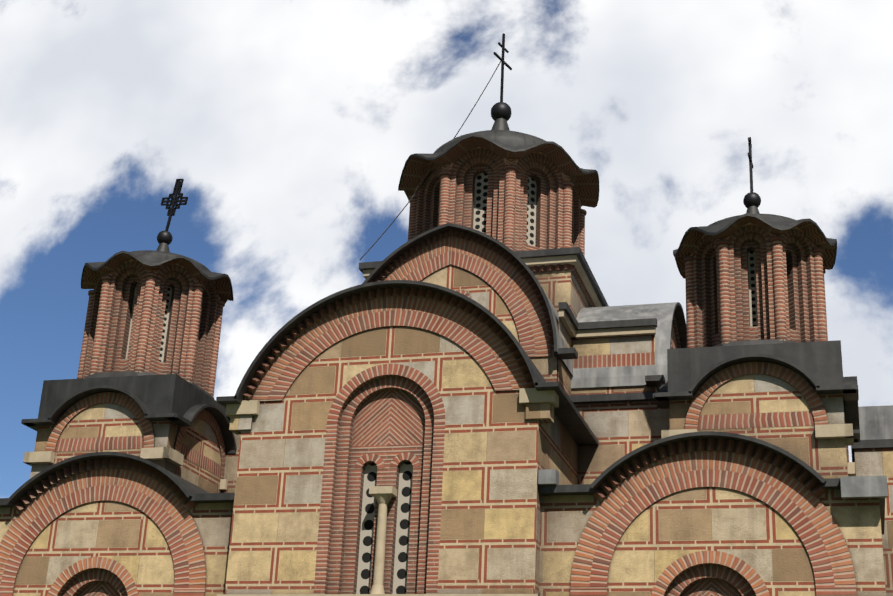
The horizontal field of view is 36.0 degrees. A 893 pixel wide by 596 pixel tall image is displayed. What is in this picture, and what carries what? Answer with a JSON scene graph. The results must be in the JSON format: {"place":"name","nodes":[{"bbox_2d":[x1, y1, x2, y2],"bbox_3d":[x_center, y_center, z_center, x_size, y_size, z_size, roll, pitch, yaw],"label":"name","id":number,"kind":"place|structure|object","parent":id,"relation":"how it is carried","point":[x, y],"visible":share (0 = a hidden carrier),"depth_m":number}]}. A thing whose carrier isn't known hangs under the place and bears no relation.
{"place":"outdoors","nodes":[
{"label":"outdoors","id":0,"kind":"place"},
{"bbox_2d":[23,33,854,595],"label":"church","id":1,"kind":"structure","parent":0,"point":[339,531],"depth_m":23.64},
{"bbox_2d":[0,0,892,497],"label":"sky","id":2,"kind":"structure","parent":0,"point":[290,128]},
{"bbox_2d":[82,137,834,300],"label":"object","id":3,"kind":"structure","parent":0,"point":[416,167],"depth_m":29.44},
{"bbox_2d":[81,136,836,303],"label":"roof eaves","id":4,"kind":"object","parent":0,"point":[513,152],"visible":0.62,"depth_m":26.72},
{"label":"ground","id":5,"kind":"structure","parent":0,"visible":0},
{"bbox_2d":[0,239,892,595],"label":"wall","id":6,"kind":"structure","parent":5,"relation":"on","point":[506,527],"depth_m":22.62},
{"bbox_2d":[370,494,392,593],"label":"column","id":7,"kind":"structure","parent":6,"relation":"on","point":[383,500],"depth_m":22.19},
{"bbox_2d":[356,462,412,593],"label":"window screens","id":8,"kind":"object","parent":6,"relation":"attached to","point":[402,534],"visible":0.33,"depth_m":22.57},
{"bbox_2d":[78,390,741,595],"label":"tympanum","id":9,"kind":"object","parent":6,"relation":"attached to","point":[391,417],"visible":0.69,"depth_m":23.09},
{"bbox_2d":[15,229,826,513],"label":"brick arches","id":10,"kind":"object","parent":6,"relation":"attached to","point":[813,485],"visible":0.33,"depth_m":23.71},
{"bbox_2d":[0,148,856,595],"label":"brick arches","id":11,"kind":"object","parent":6,"relation":"attached to","point":[796,491],"visible":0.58,"depth_m":23.40},
{"bbox_2d":[126,251,757,361],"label":"tower windows","id":12,"kind":"structure","parent":6,"relation":"attached to","point":[752,290],"depth_m":23.76},
{"bbox_2d":[0,134,892,594],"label":"roof","id":13,"kind":"structure","parent":6,"relation":"on","point":[176,400],"depth_m":23.85},
{"bbox_2d":[55,352,846,477],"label":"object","id":14,"kind":"object","parent":6,"relation":"attached to","point":[759,420],"visible":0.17,"depth_m":25.27},
{"bbox_2d":[77,168,827,396],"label":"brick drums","id":15,"kind":"object","parent":6,"relation":"on","point":[723,270],"visible":0.33,"depth_m":26.33},
{"bbox_2d":[88,165,825,306],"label":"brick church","id":16,"kind":"structure","parent":6,"relation":"on","point":[726,241],"depth_m":26.75},
{"bbox_2d":[94,146,815,299],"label":"arches","id":17,"kind":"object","parent":16,"relation":"on","point":[507,161],"visible":0.15,"depth_m":29.70},
{"bbox_2d":[88,130,835,298],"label":"dome roof","id":18,"kind":"structure","parent":6,"relation":"on","point":[514,140],"depth_m":27.26},
{"bbox_2d":[156,118,759,251],"bbox_3d":[0.601,-2.456,29.307,12.280,5.300,5.085,-4,-22,16],"label":"finial base","id":19,"kind":"object","parent":18,"relation":"on","point":[500,124],"visible":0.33,"depth_m":28.12},
{"bbox_2d":[157,102,760,244],"bbox_3d":[0.615,-2.902,29.454,12.120,5.286,4.870,-4,-22,16],"label":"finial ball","id":20,"kind":"object","parent":19,"relation":"on","point":[500,109],"visible":0.81,"depth_m":28.14},
{"bbox_2d":[473,173,536,246],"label":"window screens","id":21,"kind":"object","parent":6,"relation":"attached to","point":[480,201],"visible":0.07,"depth_m":30.02},
{"bbox_2d":[538,284,892,498],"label":"metal roof","id":22,"kind":"structure","parent":6,"relation":"attached to","point":[875,422],"depth_m":26.71}
]}

